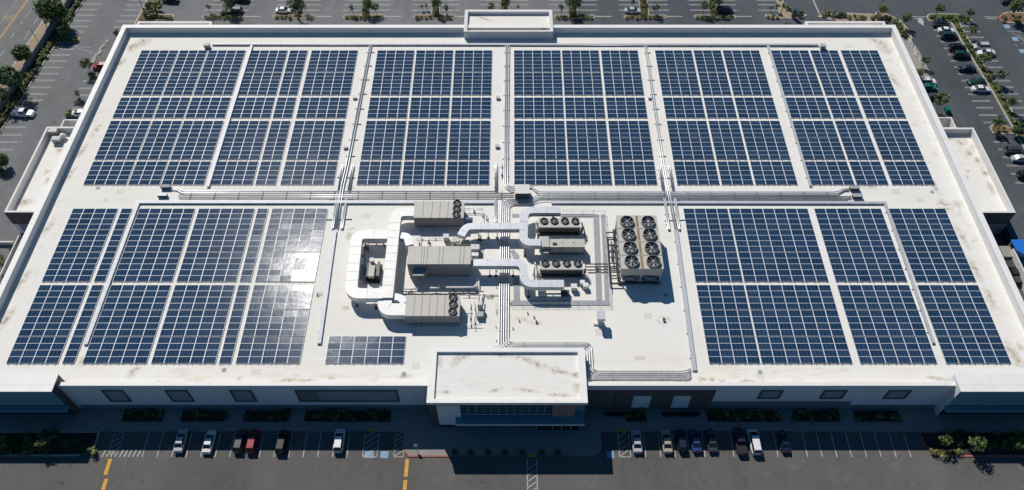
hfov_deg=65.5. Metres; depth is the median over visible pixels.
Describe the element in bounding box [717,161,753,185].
solar array
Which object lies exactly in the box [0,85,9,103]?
tree
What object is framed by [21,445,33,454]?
shrub
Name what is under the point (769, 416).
shrub
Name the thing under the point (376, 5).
tree
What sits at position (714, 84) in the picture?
solar array
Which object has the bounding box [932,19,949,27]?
car
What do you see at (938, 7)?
tree
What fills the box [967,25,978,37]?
tree
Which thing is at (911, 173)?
solar array
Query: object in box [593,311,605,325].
exhaust fan
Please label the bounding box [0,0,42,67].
street
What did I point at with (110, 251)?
solar array
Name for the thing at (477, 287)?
pipework
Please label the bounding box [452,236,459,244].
roof unit
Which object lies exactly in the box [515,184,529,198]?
roof cabinet
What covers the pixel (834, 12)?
shrub
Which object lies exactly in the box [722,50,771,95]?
solar array
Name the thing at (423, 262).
rooftop unit
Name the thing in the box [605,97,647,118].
solar array
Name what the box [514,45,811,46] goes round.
conduit
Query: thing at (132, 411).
shrub
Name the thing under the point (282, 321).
solar array
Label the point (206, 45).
combiner box
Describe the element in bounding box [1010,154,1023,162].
car
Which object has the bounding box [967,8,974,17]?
tree
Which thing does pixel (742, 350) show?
solar array
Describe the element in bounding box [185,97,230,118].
solar array
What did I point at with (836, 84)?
solar array
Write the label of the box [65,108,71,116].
shrub
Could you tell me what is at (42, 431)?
shrub
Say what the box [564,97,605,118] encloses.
solar array
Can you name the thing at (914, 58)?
pavement
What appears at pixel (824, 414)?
shrub
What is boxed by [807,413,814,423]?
shrub
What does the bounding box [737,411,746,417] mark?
shrub
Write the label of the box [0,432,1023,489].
ground
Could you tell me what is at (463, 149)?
solar array
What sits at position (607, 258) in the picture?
pipework
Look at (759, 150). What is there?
solar array
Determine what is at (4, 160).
tree
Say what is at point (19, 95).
shrub
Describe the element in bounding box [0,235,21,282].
ramp wall
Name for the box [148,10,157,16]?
shrub
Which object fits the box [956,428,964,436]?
shrub
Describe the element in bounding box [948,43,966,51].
car
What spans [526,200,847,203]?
conduit
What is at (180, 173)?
solar array
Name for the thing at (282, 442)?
car
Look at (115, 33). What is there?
tree
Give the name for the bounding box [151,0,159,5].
shrub
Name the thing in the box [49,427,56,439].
shrub
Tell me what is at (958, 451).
shrub
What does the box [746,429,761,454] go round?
car
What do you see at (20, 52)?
tree
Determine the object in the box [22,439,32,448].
shrub
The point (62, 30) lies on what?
tree
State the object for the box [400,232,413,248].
air duct
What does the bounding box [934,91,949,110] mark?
tree
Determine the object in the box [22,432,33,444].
shrub
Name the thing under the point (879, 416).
shrub
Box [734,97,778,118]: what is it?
solar array
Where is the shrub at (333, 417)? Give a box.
[329,411,337,421]
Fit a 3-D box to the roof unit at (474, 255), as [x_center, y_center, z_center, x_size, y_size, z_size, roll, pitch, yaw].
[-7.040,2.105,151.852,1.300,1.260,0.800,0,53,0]
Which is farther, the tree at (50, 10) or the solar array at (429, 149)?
the tree at (50, 10)
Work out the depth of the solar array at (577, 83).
184.26 m
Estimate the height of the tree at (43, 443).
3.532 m
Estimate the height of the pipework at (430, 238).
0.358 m
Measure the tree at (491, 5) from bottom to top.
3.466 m
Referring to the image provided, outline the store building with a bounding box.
[0,10,1023,429]
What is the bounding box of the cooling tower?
[612,215,663,283]
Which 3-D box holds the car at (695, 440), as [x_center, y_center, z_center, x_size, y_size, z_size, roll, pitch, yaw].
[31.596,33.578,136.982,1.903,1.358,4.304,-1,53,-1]
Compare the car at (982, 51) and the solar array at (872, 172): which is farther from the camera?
the car at (982, 51)
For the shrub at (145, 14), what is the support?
on the planting bed at (1011, 19)
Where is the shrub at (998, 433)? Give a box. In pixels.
[991,431,1002,437]
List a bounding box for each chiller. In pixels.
[535,217,582,234]
[536,259,585,276]
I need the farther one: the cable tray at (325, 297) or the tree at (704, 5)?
the tree at (704, 5)
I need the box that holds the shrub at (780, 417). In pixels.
[772,412,783,421]
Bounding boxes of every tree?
[0,63,14,86]
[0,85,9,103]
[0,153,8,167]
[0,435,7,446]
[2,68,25,94]
[10,43,31,60]
[32,0,67,25]
[33,435,49,448]
[56,24,69,36]
[78,58,92,72]
[113,29,119,35]
[220,0,233,8]
[286,0,301,16]
[362,0,371,13]
[370,2,379,13]
[431,0,440,8]
[487,2,494,9]
[501,0,507,5]
[565,0,576,12]
[575,0,582,6]
[652,4,659,12]
[700,0,709,12]
[714,0,723,5]
[877,3,889,15]
[902,12,911,25]
[916,68,923,76]
[920,56,930,66]
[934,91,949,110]
[935,3,945,15]
[938,434,952,446]
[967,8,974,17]
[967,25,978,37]
[968,433,988,451]
[979,52,992,65]
[992,114,1006,130]
[995,70,1009,81]
[1006,95,1018,109]
[1008,0,1023,18]
[1010,438,1023,449]
[1012,124,1023,135]
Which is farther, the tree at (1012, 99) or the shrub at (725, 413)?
the tree at (1012, 99)
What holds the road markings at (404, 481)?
on the car park at (69, 78)
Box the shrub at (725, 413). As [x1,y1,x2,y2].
[717,408,729,416]
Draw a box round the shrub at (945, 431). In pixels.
[942,429,952,437]
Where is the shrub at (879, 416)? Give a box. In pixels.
[875,411,884,418]
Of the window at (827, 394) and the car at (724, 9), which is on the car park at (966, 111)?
the car at (724, 9)
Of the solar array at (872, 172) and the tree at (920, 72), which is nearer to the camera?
the solar array at (872, 172)
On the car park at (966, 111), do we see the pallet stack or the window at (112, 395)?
the pallet stack
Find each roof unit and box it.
[443,234,448,241]
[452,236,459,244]
[456,240,469,245]
[471,244,474,252]
[471,252,477,258]
[475,244,478,251]
[476,311,482,318]
[477,301,481,309]
[538,291,545,296]
[561,290,569,295]
[571,284,576,290]
[583,282,588,288]
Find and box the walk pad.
[510,249,518,258]
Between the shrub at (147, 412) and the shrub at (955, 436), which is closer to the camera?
the shrub at (955, 436)
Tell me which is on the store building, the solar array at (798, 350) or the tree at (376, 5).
the solar array at (798, 350)
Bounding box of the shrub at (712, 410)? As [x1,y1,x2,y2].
[707,407,715,415]
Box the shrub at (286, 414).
[281,408,291,419]
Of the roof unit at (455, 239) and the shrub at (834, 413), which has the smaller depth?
the shrub at (834, 413)
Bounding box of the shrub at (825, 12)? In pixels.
[821,9,830,15]
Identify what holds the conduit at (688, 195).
on the store building
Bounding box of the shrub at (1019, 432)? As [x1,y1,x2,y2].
[1012,430,1023,439]
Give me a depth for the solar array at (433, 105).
177.36 m
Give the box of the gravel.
[91,38,115,78]
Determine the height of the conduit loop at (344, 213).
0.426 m
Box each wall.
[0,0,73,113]
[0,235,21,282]
[0,241,13,244]
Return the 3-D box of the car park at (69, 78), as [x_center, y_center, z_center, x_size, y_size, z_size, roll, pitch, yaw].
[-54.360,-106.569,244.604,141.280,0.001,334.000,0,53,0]
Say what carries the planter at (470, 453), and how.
on the pavement at (421, 431)
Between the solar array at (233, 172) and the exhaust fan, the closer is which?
the exhaust fan
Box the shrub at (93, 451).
[87,445,96,456]
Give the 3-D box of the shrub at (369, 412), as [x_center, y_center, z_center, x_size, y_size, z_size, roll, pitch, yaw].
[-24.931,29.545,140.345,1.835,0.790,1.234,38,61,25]
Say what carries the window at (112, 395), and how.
in the store building
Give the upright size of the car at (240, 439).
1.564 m
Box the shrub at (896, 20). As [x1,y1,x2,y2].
[891,18,899,24]
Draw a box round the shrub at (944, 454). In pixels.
[940,450,950,458]
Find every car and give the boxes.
[10,108,35,117]
[69,109,82,117]
[92,62,104,70]
[162,0,178,2]
[173,429,188,452]
[202,430,216,453]
[227,6,243,14]
[233,429,247,452]
[234,0,249,2]
[245,429,259,453]
[275,6,291,13]
[275,430,289,454]
[333,429,345,452]
[624,6,640,13]
[631,430,642,453]
[660,429,672,453]
[674,429,687,452]
[689,429,701,452]
[705,429,717,452]
[717,5,733,13]
[732,427,747,455]
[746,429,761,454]
[776,430,790,453]
[920,77,936,84]
[923,83,937,90]
[927,92,940,99]
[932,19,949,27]
[937,26,954,32]
[939,31,957,39]
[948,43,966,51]
[951,50,970,58]
[958,64,976,72]
[966,78,986,85]
[970,85,990,92]
[971,42,990,49]
[977,49,995,55]
[1001,0,1012,4]
[1003,146,1023,154]
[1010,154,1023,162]
[1011,116,1023,123]
[1016,170,1023,179]
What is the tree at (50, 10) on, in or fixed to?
on the planting bed at (29, 80)
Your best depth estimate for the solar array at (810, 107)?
177.36 m
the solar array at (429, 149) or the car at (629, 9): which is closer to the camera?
the solar array at (429, 149)
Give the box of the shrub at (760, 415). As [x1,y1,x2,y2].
[758,409,767,419]
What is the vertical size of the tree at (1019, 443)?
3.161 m
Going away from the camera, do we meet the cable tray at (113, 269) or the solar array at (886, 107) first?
the cable tray at (113, 269)
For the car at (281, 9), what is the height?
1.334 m
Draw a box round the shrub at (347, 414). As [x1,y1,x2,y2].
[341,410,350,419]
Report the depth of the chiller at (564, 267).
148.24 m
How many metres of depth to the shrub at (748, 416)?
139.71 m
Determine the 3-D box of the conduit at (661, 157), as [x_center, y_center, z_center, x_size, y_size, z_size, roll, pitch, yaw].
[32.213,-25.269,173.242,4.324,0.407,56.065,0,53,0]
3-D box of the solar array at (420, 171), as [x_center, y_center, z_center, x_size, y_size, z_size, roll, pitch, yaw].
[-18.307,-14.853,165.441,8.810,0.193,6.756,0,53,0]
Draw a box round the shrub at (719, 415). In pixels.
[715,412,722,420]
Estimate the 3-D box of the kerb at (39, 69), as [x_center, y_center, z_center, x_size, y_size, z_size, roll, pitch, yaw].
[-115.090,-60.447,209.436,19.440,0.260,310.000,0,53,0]
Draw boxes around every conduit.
[170,187,513,200]
[218,45,500,46]
[326,45,374,228]
[498,199,690,380]
[502,45,513,190]
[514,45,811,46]
[526,186,850,202]
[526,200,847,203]
[644,45,684,229]
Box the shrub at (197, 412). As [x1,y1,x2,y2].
[195,408,204,418]
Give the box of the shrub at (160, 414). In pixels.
[155,410,162,417]
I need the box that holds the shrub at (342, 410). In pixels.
[336,409,345,416]
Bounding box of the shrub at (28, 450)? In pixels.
[22,446,32,453]
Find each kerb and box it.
[0,0,83,131]
[0,0,1023,455]
[12,20,42,66]
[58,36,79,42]
[403,14,1023,456]
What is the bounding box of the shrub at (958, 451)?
[952,448,962,454]
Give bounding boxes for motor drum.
[464,217,472,223]
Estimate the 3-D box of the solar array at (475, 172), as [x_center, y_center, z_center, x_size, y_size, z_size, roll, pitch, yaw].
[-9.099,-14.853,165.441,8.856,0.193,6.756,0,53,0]
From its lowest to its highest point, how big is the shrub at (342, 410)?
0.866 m
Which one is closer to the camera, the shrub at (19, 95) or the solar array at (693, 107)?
the solar array at (693, 107)
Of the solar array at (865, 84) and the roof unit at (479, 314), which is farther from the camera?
the solar array at (865, 84)
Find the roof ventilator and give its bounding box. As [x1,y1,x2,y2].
[59,133,65,139]
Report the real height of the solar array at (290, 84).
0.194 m
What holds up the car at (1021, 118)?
on the car park at (966, 111)
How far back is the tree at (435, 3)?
207.10 m
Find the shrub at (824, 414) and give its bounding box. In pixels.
[820,411,828,417]
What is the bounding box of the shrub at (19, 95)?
[11,92,21,98]
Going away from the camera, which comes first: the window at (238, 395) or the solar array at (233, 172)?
the window at (238, 395)
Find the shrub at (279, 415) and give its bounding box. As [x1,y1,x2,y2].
[274,409,282,420]
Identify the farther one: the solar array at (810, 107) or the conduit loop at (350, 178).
the solar array at (810, 107)
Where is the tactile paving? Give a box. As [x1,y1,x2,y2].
[368,428,626,456]
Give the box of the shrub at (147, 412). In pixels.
[142,408,152,416]
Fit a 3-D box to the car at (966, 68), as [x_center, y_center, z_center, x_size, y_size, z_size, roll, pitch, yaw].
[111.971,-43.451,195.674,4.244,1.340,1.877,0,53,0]
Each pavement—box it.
[0,409,1023,455]
[902,39,931,77]
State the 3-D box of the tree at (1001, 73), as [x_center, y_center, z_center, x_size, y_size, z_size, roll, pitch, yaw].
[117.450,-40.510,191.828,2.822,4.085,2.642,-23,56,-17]
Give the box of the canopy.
[1009,240,1023,264]
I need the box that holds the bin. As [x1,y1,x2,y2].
[944,106,951,112]
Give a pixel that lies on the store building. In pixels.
(452, 374)
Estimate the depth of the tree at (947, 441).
134.81 m
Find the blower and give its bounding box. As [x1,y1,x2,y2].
[359,257,381,284]
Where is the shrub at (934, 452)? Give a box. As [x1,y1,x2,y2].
[929,447,939,455]
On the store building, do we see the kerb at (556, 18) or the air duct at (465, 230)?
the air duct at (465, 230)
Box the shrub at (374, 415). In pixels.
[371,411,377,420]
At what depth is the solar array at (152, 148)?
170.96 m
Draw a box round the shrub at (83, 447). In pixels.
[79,443,89,455]
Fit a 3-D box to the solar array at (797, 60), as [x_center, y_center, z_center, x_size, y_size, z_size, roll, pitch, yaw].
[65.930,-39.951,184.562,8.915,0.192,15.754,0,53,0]
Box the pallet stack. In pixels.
[999,246,1012,260]
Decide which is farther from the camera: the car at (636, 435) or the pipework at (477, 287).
the pipework at (477, 287)
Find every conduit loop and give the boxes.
[331,198,337,228]
[338,165,343,190]
[340,198,347,228]
[348,165,354,190]
[493,198,497,222]
[494,163,497,190]
[658,165,664,189]
[663,198,669,229]
[667,165,674,189]
[673,198,680,229]
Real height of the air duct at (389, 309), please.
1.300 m
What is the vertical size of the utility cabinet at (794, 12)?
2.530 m
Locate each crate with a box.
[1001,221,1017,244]
[1005,260,1015,269]
[1009,268,1019,276]
[1013,276,1022,284]
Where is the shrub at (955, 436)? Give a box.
[952,431,960,441]
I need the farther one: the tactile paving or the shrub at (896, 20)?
the shrub at (896, 20)
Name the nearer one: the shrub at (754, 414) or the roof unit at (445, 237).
the shrub at (754, 414)
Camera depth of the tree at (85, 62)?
192.55 m
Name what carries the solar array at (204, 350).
on the store building
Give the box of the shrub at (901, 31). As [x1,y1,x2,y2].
[899,27,906,33]
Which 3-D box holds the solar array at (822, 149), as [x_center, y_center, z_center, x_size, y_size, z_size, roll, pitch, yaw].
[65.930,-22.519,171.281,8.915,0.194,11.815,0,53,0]
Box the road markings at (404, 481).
[0,0,408,489]
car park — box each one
[0,0,574,283]
[574,0,1023,300]
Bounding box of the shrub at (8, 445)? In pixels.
[3,440,13,451]
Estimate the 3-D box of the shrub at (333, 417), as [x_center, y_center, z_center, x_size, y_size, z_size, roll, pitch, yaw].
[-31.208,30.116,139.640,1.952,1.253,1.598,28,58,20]
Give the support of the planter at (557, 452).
on the pavement at (421, 431)
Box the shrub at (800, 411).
[797,408,810,414]
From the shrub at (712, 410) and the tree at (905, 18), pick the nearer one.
the shrub at (712, 410)
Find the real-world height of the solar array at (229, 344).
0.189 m
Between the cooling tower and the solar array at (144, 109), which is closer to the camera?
the cooling tower
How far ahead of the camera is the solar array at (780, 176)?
165.34 m
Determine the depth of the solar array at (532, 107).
177.36 m
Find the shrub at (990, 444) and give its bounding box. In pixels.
[986,440,998,450]
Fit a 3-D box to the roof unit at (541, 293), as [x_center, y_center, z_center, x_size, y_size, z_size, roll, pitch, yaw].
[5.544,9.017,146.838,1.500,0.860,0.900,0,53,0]
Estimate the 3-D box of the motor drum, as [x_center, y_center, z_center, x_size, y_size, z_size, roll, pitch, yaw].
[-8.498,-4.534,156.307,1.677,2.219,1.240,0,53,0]
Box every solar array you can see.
[6,285,87,364]
[42,208,117,282]
[62,285,103,364]
[82,285,170,364]
[83,161,134,185]
[94,121,150,160]
[94,208,131,282]
[112,97,159,118]
[113,208,194,282]
[122,50,178,95]
[128,161,167,185]
[138,121,181,160]
[151,285,234,364]
[154,97,190,118]
[161,161,210,185]
[163,50,207,95]
[170,121,223,160]
[176,208,254,282]
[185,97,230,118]
[193,50,245,95]
[210,161,258,185]
[218,121,268,160]
[219,285,249,364]
[231,97,275,118]
[236,285,313,364]
[238,50,287,95]
[239,208,267,282]
[255,161,280,185]
[255,208,327,282]
[262,121,290,160]
[272,97,296,118]
[278,50,307,95]
[280,161,337,185]
[286,121,344,160]
[296,97,349,118]
[301,50,357,95]
[325,336,405,364]
[356,161,401,185]
[360,121,406,160]
[367,97,408,118]
[371,50,414,95]
[401,161,445,185]
[404,121,448,160]
[409,97,449,118]
[411,50,453,95]
[446,161,489,185]
[448,121,490,160]
[451,97,490,118]
[452,50,491,95]
[514,50,562,95]
[514,97,563,118]
[514,121,566,160]
[514,161,567,185]
[562,50,602,95]
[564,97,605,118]
[566,121,609,160]
[568,161,611,185]
[601,50,643,95]
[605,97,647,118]
[608,121,653,160]
[612,161,657,185]
[655,50,700,95]
[663,97,705,118]
[666,121,713,160]
[673,161,719,185]
[683,208,742,282]
[693,50,731,95]
[696,285,759,364]
[703,97,736,118]
[708,121,746,160]
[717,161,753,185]
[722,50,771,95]
[729,208,828,282]
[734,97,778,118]
[740,121,789,160]
[745,285,852,364]
[750,161,797,185]
[771,50,823,95]
[785,97,831,118]
[792,121,845,160]
[805,161,854,185]
[810,50,853,95]
[814,208,906,282]
[826,97,862,118]
[834,121,878,160]
[837,285,936,364]
[840,50,896,95]
[849,161,888,185]
[859,97,905,118]
[868,121,923,160]
[883,161,934,185]
[889,208,975,282]
[917,285,1010,364]
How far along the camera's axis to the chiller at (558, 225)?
154.32 m
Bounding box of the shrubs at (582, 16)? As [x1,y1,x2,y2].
[0,0,1021,420]
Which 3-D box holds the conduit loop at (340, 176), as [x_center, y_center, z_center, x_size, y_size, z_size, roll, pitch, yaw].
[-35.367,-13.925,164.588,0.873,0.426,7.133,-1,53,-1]
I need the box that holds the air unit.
[539,236,584,254]
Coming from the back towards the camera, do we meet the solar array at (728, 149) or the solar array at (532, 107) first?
the solar array at (532, 107)
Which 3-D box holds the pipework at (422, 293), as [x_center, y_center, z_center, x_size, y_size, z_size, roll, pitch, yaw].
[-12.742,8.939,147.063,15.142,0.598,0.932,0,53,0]
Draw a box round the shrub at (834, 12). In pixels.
[828,10,836,17]
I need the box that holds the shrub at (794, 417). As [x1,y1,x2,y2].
[790,414,799,421]
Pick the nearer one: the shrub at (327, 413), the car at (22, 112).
the shrub at (327, 413)
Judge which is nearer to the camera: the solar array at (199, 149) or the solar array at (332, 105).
the solar array at (199, 149)
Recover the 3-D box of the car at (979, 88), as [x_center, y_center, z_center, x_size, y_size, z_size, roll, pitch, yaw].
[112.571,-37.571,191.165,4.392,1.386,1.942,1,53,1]
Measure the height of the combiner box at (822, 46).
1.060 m
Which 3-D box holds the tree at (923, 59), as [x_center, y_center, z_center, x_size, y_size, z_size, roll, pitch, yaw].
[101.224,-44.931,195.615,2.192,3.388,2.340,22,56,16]
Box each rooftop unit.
[405,293,460,323]
[407,246,471,278]
[413,200,464,225]
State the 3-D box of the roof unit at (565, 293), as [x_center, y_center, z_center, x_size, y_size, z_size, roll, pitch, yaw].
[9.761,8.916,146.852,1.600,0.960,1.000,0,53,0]
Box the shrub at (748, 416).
[743,409,752,419]
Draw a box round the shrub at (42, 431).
[36,428,47,437]
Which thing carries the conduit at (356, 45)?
on the store building
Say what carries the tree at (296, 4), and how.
on the car park at (69, 78)
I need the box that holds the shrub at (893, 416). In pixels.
[891,413,903,420]
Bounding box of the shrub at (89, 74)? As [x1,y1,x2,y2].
[87,71,95,76]
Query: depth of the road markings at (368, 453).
136.35 m
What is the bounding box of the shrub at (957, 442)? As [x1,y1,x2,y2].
[951,435,962,446]
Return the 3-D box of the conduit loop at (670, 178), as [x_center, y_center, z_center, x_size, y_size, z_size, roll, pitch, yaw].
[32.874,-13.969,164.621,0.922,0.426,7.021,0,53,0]
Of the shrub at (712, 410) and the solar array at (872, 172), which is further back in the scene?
the solar array at (872, 172)
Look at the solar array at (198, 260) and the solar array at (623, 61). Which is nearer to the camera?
the solar array at (198, 260)
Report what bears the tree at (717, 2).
on the planting bed at (1011, 19)
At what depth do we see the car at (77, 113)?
185.58 m
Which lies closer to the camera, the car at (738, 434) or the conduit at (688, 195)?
the car at (738, 434)
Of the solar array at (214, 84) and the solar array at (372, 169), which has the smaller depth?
the solar array at (372, 169)
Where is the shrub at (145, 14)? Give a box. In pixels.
[143,12,152,20]
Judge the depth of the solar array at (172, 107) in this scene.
177.36 m
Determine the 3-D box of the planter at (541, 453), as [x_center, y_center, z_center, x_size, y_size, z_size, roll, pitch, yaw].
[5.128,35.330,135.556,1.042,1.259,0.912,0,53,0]
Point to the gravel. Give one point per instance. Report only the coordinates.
(106, 50)
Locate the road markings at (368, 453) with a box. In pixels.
[364,25,1023,457]
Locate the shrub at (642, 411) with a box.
[636,407,647,416]
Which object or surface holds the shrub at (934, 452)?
on the planting bed at (931, 440)
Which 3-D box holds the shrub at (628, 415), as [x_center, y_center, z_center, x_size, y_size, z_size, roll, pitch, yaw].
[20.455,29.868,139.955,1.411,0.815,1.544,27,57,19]
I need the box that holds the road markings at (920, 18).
[0,0,1023,489]
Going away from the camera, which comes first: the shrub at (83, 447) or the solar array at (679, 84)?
the shrub at (83, 447)
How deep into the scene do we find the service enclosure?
158.47 m
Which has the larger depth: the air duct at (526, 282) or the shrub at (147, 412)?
the air duct at (526, 282)
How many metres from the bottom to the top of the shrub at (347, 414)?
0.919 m
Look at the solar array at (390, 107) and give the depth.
177.36 m
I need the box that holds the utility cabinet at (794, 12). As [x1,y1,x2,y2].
[791,8,797,17]
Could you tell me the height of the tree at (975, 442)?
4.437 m
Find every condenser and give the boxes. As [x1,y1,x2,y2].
[47,127,59,135]
[51,136,61,142]
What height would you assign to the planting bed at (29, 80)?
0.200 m
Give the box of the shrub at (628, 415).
[624,410,631,417]
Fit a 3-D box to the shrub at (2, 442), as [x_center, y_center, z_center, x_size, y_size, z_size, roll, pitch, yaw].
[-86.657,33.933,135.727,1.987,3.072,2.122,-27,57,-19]
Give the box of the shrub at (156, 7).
[151,4,162,10]
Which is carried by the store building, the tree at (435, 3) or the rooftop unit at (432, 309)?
the rooftop unit at (432, 309)
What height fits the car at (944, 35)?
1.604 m
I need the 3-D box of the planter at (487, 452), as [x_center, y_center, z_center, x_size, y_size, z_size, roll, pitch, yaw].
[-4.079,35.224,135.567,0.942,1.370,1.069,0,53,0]
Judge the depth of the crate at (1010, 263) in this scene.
159.06 m
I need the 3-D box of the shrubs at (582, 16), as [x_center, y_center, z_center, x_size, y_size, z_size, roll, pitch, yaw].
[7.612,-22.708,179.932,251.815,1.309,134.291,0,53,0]
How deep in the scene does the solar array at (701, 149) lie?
170.96 m
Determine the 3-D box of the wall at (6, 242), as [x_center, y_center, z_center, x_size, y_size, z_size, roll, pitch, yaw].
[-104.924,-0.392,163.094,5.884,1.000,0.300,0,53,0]
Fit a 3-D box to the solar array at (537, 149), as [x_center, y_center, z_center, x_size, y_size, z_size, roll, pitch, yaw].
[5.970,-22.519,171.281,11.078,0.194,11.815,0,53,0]
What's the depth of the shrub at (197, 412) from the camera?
139.86 m
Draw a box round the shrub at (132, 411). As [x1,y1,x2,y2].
[126,409,136,416]
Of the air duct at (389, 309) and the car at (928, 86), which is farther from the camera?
the car at (928, 86)
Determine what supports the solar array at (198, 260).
on the store building
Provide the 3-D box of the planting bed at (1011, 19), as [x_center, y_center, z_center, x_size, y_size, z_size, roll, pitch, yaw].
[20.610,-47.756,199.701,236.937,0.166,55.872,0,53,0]
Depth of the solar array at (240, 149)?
170.96 m
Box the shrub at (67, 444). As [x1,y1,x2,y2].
[61,440,71,450]
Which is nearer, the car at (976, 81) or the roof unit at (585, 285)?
the roof unit at (585, 285)
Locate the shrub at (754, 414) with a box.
[751,410,758,419]
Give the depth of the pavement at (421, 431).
139.11 m
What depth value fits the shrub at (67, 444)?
136.25 m
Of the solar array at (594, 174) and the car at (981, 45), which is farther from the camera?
the car at (981, 45)
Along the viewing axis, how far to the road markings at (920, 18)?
190.89 m
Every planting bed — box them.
[0,0,82,128]
[0,433,1023,454]
[121,411,900,421]
[135,0,1023,133]
[766,1,910,38]
[928,14,1023,144]
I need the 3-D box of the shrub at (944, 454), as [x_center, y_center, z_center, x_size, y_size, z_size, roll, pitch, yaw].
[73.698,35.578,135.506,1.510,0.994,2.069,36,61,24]
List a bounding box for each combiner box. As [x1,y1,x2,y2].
[156,193,167,197]
[160,184,170,188]
[203,43,209,48]
[819,43,826,49]
[849,185,859,190]
[852,193,862,198]
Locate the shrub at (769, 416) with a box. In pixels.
[764,413,773,419]
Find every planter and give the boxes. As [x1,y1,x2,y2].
[452,448,456,456]
[468,450,473,456]
[485,448,490,456]
[502,449,506,456]
[520,449,524,456]
[539,450,544,456]
[555,449,560,456]
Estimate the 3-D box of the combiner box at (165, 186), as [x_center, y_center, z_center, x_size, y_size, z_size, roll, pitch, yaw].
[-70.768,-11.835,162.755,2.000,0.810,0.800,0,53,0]
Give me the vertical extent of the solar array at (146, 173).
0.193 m
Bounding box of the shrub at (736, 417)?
[732,411,742,421]
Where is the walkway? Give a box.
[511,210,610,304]
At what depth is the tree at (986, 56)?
194.00 m
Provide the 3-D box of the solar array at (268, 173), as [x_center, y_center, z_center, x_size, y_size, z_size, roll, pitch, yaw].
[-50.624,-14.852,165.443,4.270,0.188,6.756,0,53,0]
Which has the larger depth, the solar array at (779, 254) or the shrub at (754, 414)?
the solar array at (779, 254)
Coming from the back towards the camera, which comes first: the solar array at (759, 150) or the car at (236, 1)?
the car at (236, 1)
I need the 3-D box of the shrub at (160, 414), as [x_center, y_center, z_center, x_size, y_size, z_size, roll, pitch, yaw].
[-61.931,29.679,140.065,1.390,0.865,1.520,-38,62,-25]
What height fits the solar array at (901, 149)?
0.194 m
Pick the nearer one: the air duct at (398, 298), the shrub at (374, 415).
the shrub at (374, 415)
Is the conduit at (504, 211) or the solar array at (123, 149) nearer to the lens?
the conduit at (504, 211)
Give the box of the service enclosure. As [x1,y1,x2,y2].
[1010,248,1023,292]
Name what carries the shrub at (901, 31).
on the planting bed at (785, 14)
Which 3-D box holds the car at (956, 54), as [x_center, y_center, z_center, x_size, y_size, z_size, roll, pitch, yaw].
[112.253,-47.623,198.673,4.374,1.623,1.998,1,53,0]
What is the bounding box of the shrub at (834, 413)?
[829,409,839,418]
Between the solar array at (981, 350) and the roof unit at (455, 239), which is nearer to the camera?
the solar array at (981, 350)
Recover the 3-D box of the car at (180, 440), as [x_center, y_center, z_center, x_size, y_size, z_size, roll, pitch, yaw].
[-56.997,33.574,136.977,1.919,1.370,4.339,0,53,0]
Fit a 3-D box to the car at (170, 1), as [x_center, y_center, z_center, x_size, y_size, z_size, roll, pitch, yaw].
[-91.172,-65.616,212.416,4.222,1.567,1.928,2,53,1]
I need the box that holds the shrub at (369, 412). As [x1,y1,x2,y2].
[366,408,372,416]
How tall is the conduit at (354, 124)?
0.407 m
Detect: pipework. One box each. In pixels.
[364,243,368,263]
[402,291,483,294]
[404,278,478,290]
[416,229,457,240]
[460,294,481,328]
[465,208,486,220]
[476,281,482,303]
[478,233,482,258]
[546,293,560,294]
[585,263,607,269]
[604,230,610,287]
[605,232,621,283]
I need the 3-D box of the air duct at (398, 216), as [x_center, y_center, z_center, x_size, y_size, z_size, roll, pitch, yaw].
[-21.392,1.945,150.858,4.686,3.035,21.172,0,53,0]
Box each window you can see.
[101,390,132,401]
[164,390,194,401]
[229,390,257,401]
[294,390,399,401]
[757,390,783,398]
[819,390,847,398]
[882,390,911,398]
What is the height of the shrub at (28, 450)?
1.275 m
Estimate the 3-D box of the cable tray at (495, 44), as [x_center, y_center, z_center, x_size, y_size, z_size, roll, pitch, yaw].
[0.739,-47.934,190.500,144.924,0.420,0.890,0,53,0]
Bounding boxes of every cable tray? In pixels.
[83,200,493,344]
[206,45,252,186]
[212,43,818,46]
[317,230,336,343]
[551,201,934,342]
[674,230,696,370]
[767,45,811,185]
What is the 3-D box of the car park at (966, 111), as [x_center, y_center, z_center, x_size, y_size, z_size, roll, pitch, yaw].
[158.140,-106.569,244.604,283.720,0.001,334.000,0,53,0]
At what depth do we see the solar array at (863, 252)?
153.81 m
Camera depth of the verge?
202.98 m
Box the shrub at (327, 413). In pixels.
[322,408,332,417]
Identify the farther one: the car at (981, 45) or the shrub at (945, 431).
the car at (981, 45)
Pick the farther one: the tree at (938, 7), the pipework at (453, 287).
the tree at (938, 7)
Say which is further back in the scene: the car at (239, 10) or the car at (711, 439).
the car at (239, 10)
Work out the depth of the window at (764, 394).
136.65 m
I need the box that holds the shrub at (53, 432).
[45,429,59,438]
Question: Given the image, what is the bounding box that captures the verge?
[0,0,64,87]
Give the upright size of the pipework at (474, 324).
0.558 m
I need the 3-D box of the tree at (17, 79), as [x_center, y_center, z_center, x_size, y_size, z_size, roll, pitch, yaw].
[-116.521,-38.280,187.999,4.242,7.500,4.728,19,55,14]
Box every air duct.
[345,229,387,308]
[378,299,405,318]
[381,207,414,298]
[392,293,405,302]
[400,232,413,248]
[457,223,524,240]
[472,259,563,297]
[519,207,560,256]
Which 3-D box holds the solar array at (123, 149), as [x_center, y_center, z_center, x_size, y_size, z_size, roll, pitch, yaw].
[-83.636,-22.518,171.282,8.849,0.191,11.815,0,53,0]
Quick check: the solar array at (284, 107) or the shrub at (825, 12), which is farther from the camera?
the shrub at (825, 12)

